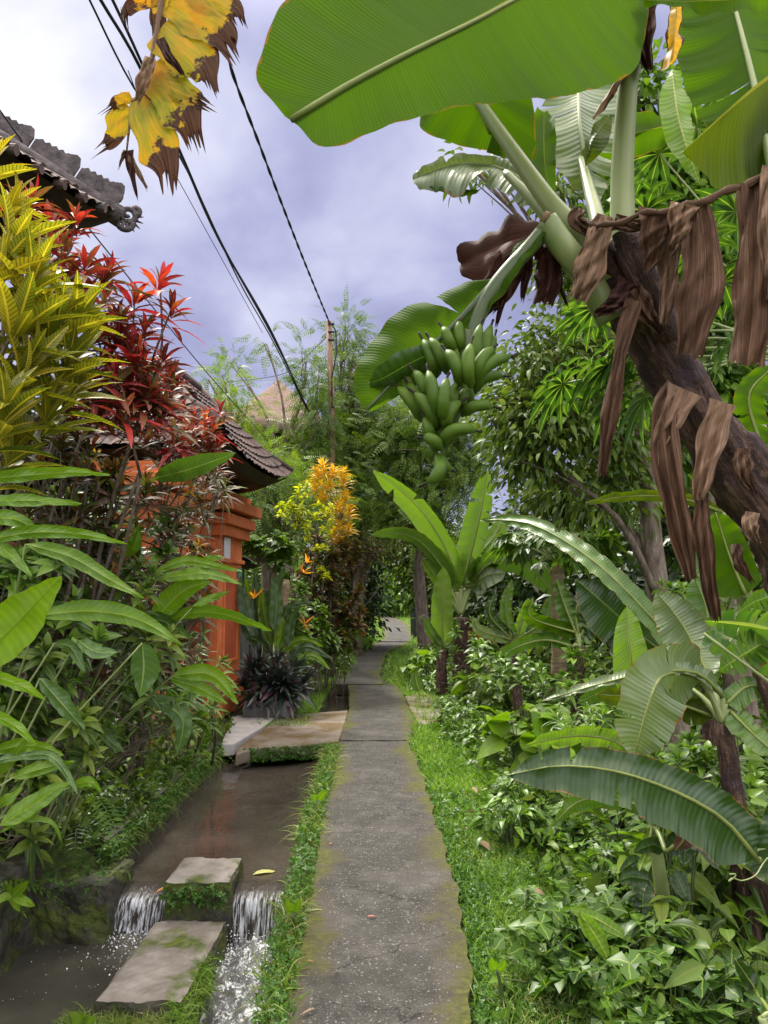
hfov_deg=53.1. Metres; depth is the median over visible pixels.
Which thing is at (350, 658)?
broadleaf weed
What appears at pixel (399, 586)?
tree
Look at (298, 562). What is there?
tree
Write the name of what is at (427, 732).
grass
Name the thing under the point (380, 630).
grass
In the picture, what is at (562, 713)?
taro
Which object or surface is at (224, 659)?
shrub
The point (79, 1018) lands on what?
seedling
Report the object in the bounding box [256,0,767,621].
banana plant
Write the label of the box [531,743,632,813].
taro
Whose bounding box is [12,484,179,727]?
shrub
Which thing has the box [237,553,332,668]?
heliconia
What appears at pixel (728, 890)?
broadleaf weed
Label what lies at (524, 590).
broadleaf tree
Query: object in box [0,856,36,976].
canal wall
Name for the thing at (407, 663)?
broadleaf weed
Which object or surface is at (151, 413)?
overhead wire
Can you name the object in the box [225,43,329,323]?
overhead wire
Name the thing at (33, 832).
shrub
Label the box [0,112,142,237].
pavilion
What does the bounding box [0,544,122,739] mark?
shrub
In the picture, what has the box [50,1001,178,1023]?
grass
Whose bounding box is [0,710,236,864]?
undergrowth
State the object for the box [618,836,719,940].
banana plant
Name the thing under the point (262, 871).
fallen leaf
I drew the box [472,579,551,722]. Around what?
banana plant
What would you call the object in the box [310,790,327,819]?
seedling
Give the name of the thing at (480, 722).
broadleaf weed
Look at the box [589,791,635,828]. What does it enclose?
taro
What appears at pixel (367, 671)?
path
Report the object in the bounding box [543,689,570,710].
broadleaf weed
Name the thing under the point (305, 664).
broadleaf weed
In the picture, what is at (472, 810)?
leaf litter
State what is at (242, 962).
spray
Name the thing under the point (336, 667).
broadleaf weed
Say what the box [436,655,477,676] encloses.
broadleaf weed
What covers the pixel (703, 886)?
broadleaf weed
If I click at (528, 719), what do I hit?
broadleaf weed
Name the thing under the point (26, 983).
water
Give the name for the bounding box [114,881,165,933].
waterfall
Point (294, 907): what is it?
seedling
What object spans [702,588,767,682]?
banana leaf
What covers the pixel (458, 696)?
broadleaf weed
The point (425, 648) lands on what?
broadleaf weed
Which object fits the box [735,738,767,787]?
broadleaf weed
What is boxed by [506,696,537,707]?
coffee seedling
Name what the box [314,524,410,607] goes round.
vine arch
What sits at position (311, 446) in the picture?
feathery tree
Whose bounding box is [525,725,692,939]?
banana plant
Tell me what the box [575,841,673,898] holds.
creeper
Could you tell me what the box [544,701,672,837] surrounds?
shrub
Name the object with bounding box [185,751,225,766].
fern
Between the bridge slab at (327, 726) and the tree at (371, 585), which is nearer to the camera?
the bridge slab at (327, 726)
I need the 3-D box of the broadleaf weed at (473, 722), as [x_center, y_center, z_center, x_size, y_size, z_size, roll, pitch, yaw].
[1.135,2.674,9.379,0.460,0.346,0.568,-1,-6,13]
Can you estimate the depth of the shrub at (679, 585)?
6.61 m
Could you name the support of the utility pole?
on the ground at (58, 856)
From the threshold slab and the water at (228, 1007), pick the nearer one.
the water at (228, 1007)
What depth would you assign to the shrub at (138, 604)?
4.82 m
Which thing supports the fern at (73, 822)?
on the ground at (58, 856)
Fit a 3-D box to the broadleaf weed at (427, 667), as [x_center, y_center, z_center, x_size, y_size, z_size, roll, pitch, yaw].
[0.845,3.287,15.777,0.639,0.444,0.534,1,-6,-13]
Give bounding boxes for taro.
[398,664,420,685]
[406,653,431,668]
[409,648,438,674]
[411,671,423,703]
[447,662,490,675]
[448,673,497,702]
[475,703,571,759]
[494,689,523,711]
[509,722,601,794]
[511,702,564,713]
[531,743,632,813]
[532,711,569,730]
[583,704,614,721]
[583,706,606,722]
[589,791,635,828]
[598,705,627,718]
[607,821,718,880]
[743,961,767,1019]
[752,792,767,820]
[758,708,765,720]
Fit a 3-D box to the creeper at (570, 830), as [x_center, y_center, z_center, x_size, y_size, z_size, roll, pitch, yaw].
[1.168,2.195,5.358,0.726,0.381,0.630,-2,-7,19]
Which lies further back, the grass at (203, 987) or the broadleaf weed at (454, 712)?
the broadleaf weed at (454, 712)
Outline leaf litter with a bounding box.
[440,764,584,974]
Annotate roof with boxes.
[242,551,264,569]
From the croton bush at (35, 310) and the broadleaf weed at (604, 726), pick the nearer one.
the croton bush at (35, 310)
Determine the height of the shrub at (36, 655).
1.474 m
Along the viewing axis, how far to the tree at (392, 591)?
44.97 m
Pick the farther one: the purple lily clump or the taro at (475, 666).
the taro at (475, 666)
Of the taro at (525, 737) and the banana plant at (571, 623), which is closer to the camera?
the taro at (525, 737)
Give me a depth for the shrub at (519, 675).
8.06 m
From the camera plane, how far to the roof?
15.50 m
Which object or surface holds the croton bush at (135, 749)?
on the ground at (58, 856)
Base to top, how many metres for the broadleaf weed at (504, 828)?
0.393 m
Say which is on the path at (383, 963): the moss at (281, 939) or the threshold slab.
the moss at (281, 939)
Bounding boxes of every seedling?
[0,881,34,911]
[71,1011,95,1023]
[285,898,300,931]
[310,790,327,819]
[489,957,506,1006]
[492,1007,509,1023]
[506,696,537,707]
[509,704,531,723]
[569,907,636,974]
[583,808,643,834]
[618,821,671,833]
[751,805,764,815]
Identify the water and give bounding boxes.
[0,930,147,1023]
[127,695,347,881]
[200,935,277,1023]
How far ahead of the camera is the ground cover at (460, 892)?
5.03 m
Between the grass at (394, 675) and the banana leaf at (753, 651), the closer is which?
the banana leaf at (753, 651)
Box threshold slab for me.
[221,715,273,756]
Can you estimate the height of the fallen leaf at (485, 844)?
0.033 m
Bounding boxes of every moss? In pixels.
[33,855,117,901]
[80,737,223,865]
[159,882,226,915]
[242,743,338,763]
[258,762,325,1023]
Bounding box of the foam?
[66,929,146,986]
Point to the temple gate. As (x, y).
(258, 466)
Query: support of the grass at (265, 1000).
on the ground at (58, 856)
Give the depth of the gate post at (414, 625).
29.88 m
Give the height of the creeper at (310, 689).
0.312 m
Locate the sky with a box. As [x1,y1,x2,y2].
[0,0,767,557]
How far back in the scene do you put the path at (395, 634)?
32.75 m
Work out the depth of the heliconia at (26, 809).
3.49 m
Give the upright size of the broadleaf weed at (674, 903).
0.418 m
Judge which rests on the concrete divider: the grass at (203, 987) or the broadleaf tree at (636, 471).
the grass at (203, 987)
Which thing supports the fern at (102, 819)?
on the ground at (58, 856)
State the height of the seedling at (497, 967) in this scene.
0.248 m
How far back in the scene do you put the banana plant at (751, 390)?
4.20 m
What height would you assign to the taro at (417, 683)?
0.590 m
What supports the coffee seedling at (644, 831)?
on the ground at (58, 856)
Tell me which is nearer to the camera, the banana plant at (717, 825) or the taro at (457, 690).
the banana plant at (717, 825)
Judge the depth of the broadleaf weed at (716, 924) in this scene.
3.44 m
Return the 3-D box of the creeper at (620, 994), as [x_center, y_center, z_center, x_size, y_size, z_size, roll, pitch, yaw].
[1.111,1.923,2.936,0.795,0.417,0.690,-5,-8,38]
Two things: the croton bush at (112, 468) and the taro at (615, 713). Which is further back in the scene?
the taro at (615, 713)
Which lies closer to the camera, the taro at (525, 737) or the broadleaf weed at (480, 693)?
the taro at (525, 737)
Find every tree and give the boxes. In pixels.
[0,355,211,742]
[187,347,354,589]
[198,318,378,601]
[239,421,364,665]
[244,533,309,619]
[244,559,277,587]
[273,287,406,655]
[290,528,340,615]
[299,518,401,650]
[320,378,506,649]
[366,554,414,616]
[373,555,430,614]
[381,512,505,632]
[393,514,462,614]
[416,446,767,687]
[436,140,689,752]
[462,334,766,588]
[483,516,627,690]
[527,97,767,453]
[559,36,767,758]
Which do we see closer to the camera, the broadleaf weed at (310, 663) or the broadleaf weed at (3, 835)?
the broadleaf weed at (3, 835)
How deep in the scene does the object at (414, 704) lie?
11.42 m
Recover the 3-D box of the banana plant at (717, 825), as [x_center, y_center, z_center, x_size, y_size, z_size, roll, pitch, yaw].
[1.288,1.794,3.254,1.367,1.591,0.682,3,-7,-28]
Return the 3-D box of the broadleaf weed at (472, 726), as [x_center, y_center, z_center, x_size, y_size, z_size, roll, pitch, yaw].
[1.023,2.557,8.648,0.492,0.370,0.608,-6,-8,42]
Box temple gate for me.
[34,356,293,747]
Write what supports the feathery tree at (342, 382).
on the ground at (58, 856)
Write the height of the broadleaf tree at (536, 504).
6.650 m
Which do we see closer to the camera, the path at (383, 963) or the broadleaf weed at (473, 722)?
the path at (383, 963)
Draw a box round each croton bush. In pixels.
[0,134,129,496]
[0,175,207,847]
[0,426,186,816]
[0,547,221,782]
[83,448,207,803]
[94,386,240,778]
[121,444,244,771]
[275,480,335,685]
[290,533,372,703]
[302,458,362,687]
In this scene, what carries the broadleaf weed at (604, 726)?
on the ground at (58, 856)
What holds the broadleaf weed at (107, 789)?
on the ground at (58, 856)
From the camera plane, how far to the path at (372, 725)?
10.07 m
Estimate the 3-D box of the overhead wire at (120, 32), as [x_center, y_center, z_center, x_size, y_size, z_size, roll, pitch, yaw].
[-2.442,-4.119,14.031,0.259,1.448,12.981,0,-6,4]
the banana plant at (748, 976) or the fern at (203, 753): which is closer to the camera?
the banana plant at (748, 976)
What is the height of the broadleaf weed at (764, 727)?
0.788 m
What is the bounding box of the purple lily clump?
[225,642,317,719]
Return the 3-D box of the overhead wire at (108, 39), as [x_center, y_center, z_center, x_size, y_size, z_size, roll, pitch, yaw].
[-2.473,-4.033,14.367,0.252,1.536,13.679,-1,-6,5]
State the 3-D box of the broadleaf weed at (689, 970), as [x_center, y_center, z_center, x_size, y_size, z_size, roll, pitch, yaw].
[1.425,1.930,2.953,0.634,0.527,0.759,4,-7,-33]
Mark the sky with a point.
(358, 217)
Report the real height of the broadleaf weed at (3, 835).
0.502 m
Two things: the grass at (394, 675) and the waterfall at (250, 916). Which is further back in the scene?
the grass at (394, 675)
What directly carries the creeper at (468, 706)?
on the ground at (58, 856)
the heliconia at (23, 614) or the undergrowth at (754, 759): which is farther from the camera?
the undergrowth at (754, 759)
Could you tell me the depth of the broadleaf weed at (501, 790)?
6.19 m
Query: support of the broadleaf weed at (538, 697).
on the ground at (58, 856)
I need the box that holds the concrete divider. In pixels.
[93,920,227,1023]
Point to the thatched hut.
(268, 400)
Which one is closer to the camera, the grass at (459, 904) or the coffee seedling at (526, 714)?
the grass at (459, 904)
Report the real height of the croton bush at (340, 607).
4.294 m
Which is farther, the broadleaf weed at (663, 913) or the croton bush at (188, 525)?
the croton bush at (188, 525)
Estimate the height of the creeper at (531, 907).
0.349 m
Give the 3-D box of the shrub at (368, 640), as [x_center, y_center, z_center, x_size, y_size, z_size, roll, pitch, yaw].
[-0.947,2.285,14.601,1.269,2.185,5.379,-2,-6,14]
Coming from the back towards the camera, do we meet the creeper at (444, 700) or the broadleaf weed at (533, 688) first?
the broadleaf weed at (533, 688)
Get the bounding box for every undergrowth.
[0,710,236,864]
[408,672,767,1023]
[433,615,763,708]
[448,640,767,848]
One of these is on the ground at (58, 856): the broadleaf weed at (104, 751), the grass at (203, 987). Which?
the broadleaf weed at (104, 751)
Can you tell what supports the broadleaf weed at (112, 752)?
on the ground at (58, 856)
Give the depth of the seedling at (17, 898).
3.90 m
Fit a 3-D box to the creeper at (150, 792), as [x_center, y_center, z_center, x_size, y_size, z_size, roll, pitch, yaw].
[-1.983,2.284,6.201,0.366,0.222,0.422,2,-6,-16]
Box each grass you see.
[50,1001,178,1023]
[63,739,229,868]
[155,947,231,1023]
[223,738,347,1023]
[248,614,383,682]
[251,675,334,727]
[254,750,341,1023]
[376,615,449,690]
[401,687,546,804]
[410,736,577,1005]
[410,741,486,1022]
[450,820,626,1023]
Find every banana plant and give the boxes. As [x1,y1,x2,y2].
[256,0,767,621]
[371,470,551,685]
[423,567,459,694]
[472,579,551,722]
[480,514,751,780]
[489,578,601,727]
[507,746,767,918]
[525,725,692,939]
[541,591,767,965]
[586,366,767,716]
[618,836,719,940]
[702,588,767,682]
[734,958,767,1023]
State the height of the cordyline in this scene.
2.920 m
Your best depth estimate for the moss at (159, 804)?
6.09 m
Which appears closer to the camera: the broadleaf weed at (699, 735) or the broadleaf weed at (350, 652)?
the broadleaf weed at (699, 735)
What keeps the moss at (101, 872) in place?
on the concrete block at (58, 922)
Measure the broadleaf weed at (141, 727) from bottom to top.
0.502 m
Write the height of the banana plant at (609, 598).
3.063 m
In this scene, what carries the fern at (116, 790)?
on the ground at (58, 856)
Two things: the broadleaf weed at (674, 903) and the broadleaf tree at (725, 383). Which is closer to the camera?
the broadleaf weed at (674, 903)
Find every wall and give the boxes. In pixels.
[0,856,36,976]
[95,741,222,860]
[239,590,270,679]
[243,690,301,719]
[270,683,330,723]
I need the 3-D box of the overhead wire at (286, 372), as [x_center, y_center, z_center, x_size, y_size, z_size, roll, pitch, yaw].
[-3.731,-4.340,23.601,0.085,0.868,7.522,5,-8,-37]
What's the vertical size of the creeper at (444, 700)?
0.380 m
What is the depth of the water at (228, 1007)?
4.43 m
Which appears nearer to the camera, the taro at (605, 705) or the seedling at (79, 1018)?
the seedling at (79, 1018)
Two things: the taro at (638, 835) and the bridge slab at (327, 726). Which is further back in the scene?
the bridge slab at (327, 726)
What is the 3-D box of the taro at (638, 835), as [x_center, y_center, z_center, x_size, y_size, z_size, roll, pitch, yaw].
[1.713,2.176,4.639,0.728,0.560,0.596,5,-8,-38]
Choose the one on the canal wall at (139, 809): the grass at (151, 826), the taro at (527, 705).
the grass at (151, 826)
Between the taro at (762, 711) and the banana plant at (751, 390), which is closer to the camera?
the banana plant at (751, 390)
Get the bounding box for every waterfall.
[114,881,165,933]
[232,880,291,946]
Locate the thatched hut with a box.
[234,380,336,636]
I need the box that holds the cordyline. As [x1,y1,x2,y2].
[181,473,239,764]
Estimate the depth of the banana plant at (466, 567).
13.43 m
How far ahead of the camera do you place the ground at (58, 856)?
5.12 m
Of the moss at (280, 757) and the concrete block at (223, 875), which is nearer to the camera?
the concrete block at (223, 875)
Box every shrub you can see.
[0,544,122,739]
[0,586,210,852]
[0,631,110,770]
[0,733,108,883]
[2,554,191,738]
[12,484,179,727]
[80,668,211,768]
[91,618,239,776]
[155,671,240,745]
[242,529,302,688]
[284,572,376,695]
[422,603,540,688]
[464,637,601,715]
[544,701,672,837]
[647,730,767,814]
[651,576,766,776]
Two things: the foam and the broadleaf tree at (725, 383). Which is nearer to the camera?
the foam
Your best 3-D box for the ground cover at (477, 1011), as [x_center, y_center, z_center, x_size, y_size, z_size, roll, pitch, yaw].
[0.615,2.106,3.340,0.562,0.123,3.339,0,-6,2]
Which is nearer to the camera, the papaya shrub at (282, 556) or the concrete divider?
the concrete divider
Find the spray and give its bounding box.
[213,927,273,1022]
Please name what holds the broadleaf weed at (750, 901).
on the ground at (58, 856)
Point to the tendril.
(730, 879)
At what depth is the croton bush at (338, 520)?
14.59 m
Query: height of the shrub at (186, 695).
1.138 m
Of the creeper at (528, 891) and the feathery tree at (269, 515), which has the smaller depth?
the creeper at (528, 891)
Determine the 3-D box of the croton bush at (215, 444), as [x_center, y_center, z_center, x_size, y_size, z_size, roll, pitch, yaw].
[-1.971,0.681,5.964,1.080,3.236,2.240,6,-9,-43]
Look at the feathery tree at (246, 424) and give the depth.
18.12 m
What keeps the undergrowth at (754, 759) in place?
on the ground at (58, 856)
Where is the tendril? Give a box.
[728,857,767,881]
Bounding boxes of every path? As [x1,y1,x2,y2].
[286,741,472,1023]
[328,642,409,694]
[339,710,416,740]
[348,685,409,709]
[378,615,411,641]
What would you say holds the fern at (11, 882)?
on the ground at (58, 856)
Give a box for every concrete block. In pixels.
[31,859,134,945]
[163,857,243,948]
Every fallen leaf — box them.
[254,869,273,873]
[480,840,489,849]
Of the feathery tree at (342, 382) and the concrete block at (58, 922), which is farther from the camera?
the feathery tree at (342, 382)
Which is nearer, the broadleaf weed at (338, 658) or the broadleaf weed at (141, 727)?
the broadleaf weed at (141, 727)
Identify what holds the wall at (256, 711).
on the canal wall at (324, 706)
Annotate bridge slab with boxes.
[235,710,347,765]
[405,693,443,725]
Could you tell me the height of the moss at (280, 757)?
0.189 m
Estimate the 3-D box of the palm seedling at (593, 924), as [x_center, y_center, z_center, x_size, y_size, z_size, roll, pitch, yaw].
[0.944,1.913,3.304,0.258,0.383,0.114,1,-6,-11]
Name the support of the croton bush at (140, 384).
on the ground at (58, 856)
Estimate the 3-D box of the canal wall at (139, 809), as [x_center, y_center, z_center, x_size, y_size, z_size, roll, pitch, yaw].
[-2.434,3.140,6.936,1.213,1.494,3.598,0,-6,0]
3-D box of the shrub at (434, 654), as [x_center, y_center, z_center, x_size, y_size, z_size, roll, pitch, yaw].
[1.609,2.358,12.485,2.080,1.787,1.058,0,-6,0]
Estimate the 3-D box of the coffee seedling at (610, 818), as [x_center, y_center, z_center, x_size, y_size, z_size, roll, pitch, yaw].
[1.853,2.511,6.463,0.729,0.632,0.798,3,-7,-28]
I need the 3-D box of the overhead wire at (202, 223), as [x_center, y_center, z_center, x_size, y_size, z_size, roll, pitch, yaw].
[-2.669,-4.317,12.142,0.070,0.610,7.038,0,-6,4]
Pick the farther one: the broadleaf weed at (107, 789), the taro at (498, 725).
the taro at (498, 725)
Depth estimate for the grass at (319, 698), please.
11.70 m
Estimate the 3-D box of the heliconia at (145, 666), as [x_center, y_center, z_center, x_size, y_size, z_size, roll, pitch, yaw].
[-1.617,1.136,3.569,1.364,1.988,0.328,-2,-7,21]
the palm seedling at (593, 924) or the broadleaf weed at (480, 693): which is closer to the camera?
the palm seedling at (593, 924)
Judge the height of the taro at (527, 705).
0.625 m
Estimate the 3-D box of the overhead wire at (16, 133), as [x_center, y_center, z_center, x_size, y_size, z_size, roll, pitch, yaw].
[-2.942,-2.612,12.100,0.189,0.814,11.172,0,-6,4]
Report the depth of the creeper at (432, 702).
11.54 m
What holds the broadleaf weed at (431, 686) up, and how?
on the ground at (58, 856)
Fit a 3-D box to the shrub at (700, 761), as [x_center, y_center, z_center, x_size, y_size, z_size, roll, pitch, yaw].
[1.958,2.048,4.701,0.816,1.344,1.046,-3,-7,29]
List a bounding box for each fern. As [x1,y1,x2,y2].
[0,876,84,921]
[39,810,128,874]
[80,784,164,830]
[88,797,130,879]
[146,764,191,804]
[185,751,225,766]
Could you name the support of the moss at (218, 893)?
attached to the concrete block at (223, 875)
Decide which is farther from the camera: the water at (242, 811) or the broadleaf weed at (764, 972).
the water at (242, 811)
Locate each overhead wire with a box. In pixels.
[0,110,268,441]
[70,407,210,413]
[89,0,308,412]
[99,0,306,407]
[111,0,308,409]
[128,70,262,332]
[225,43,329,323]
[232,338,325,381]
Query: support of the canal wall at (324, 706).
on the ground at (58, 856)
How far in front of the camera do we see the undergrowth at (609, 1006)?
4.81 m
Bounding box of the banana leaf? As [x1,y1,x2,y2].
[92,0,247,199]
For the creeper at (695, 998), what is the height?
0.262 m
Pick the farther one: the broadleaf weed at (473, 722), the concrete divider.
the broadleaf weed at (473, 722)
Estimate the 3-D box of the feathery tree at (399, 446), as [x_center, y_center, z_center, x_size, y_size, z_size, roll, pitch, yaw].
[0.772,-0.112,20.938,4.677,8.489,6.275,5,-8,-41]
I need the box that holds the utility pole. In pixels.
[326,320,336,638]
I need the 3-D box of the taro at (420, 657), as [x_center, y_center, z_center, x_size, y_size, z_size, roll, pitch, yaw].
[0.844,3.052,15.139,0.770,0.724,0.942,0,-6,4]
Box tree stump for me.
[279,579,289,664]
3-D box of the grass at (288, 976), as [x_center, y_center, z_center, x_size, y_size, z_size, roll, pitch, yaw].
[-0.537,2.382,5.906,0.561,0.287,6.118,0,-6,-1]
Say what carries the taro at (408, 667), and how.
on the ground at (58, 856)
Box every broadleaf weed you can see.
[0,768,55,842]
[51,718,126,774]
[81,786,126,817]
[103,727,138,768]
[117,710,164,743]
[292,652,314,671]
[304,659,323,675]
[314,655,350,677]
[325,653,345,667]
[336,652,357,668]
[339,640,358,660]
[402,662,428,676]
[407,669,449,690]
[410,643,449,674]
[411,661,436,676]
[424,675,450,693]
[431,711,491,741]
[432,702,484,730]
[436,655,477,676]
[445,688,475,702]
[451,673,507,717]
[452,722,488,747]
[458,721,507,745]
[460,716,490,731]
[465,794,553,859]
[469,667,533,714]
[472,701,571,772]
[487,773,558,811]
[507,680,549,704]
[523,679,553,710]
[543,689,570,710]
[556,720,617,790]
[557,806,754,952]
[565,840,629,898]
[569,912,731,1023]
[587,890,718,968]
[620,820,729,895]
[624,837,764,946]
[634,914,725,1004]
[639,880,767,970]
[663,918,767,1023]
[690,725,745,754]
[693,864,767,960]
[701,874,767,965]
[734,971,767,1022]
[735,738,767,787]
[741,764,767,791]
[761,721,767,732]
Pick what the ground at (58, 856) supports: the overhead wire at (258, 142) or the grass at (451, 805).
the grass at (451, 805)
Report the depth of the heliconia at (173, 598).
4.96 m
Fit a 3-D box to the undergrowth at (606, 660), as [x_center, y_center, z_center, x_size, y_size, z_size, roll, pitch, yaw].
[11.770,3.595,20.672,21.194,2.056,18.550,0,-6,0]
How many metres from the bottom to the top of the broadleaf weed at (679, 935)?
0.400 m
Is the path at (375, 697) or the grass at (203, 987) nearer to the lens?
the grass at (203, 987)
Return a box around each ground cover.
[414,749,483,1023]
[450,858,596,1023]
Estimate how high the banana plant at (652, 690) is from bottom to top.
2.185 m
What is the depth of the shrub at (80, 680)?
4.80 m
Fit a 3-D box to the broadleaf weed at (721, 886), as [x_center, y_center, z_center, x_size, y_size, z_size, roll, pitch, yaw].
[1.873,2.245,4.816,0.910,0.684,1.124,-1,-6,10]
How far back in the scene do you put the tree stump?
11.95 m
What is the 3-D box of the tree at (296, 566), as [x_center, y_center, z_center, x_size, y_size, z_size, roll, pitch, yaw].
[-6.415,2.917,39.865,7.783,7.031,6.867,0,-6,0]
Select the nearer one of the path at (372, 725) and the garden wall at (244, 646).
the path at (372, 725)
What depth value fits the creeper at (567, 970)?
3.36 m
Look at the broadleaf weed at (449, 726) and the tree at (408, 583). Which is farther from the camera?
the tree at (408, 583)
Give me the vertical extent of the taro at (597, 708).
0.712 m
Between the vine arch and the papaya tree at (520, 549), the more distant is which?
the vine arch
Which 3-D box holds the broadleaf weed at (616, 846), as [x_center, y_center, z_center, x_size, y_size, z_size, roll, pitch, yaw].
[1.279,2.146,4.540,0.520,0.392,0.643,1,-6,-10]
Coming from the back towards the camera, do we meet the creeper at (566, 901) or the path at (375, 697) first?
the path at (375, 697)
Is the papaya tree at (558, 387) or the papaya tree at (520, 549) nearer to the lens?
the papaya tree at (558, 387)
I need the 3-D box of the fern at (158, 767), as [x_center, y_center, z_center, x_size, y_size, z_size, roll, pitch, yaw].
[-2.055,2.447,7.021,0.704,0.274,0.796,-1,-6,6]
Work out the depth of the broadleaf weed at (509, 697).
11.88 m
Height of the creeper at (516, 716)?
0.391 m
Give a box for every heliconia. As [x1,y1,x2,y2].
[0,467,127,744]
[0,541,182,820]
[0,738,101,842]
[4,452,270,854]
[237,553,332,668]
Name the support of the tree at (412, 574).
on the ground at (58, 856)
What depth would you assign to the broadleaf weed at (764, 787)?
7.62 m
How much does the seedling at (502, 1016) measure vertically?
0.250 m
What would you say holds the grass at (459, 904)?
on the ground at (58, 856)
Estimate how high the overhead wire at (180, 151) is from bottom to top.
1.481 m
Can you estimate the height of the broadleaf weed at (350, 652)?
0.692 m
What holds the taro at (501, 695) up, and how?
on the ground at (58, 856)
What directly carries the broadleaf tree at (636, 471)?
on the ground at (58, 856)
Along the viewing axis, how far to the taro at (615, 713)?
11.01 m
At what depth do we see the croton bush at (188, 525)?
5.96 m
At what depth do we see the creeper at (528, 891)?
3.80 m
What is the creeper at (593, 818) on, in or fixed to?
on the ground at (58, 856)
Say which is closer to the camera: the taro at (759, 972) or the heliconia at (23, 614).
the heliconia at (23, 614)
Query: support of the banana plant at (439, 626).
on the ground at (58, 856)
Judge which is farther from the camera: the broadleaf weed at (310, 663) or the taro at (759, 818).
the broadleaf weed at (310, 663)
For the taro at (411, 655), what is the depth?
16.52 m
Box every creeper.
[121,777,161,803]
[163,749,197,772]
[296,683,317,694]
[426,698,449,706]
[433,694,477,712]
[443,703,483,719]
[476,710,520,724]
[483,776,544,805]
[489,894,675,1010]
[501,792,603,855]
[508,861,679,953]
[523,871,635,953]
[530,880,656,965]
[544,801,646,864]
[566,944,760,1023]
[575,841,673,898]
[615,969,716,1023]
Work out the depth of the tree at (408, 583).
23.73 m
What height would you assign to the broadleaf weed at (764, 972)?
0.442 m
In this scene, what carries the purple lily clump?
on the wall at (256, 711)
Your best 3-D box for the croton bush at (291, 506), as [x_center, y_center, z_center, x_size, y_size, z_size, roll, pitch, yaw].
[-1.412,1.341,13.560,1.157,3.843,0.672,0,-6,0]
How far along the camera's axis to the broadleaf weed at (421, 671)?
13.70 m
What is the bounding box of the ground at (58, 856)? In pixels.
[0,604,760,1023]
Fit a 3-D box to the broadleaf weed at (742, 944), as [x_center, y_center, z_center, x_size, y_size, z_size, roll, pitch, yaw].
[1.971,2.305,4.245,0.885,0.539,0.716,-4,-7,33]
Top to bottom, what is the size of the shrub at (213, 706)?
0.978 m

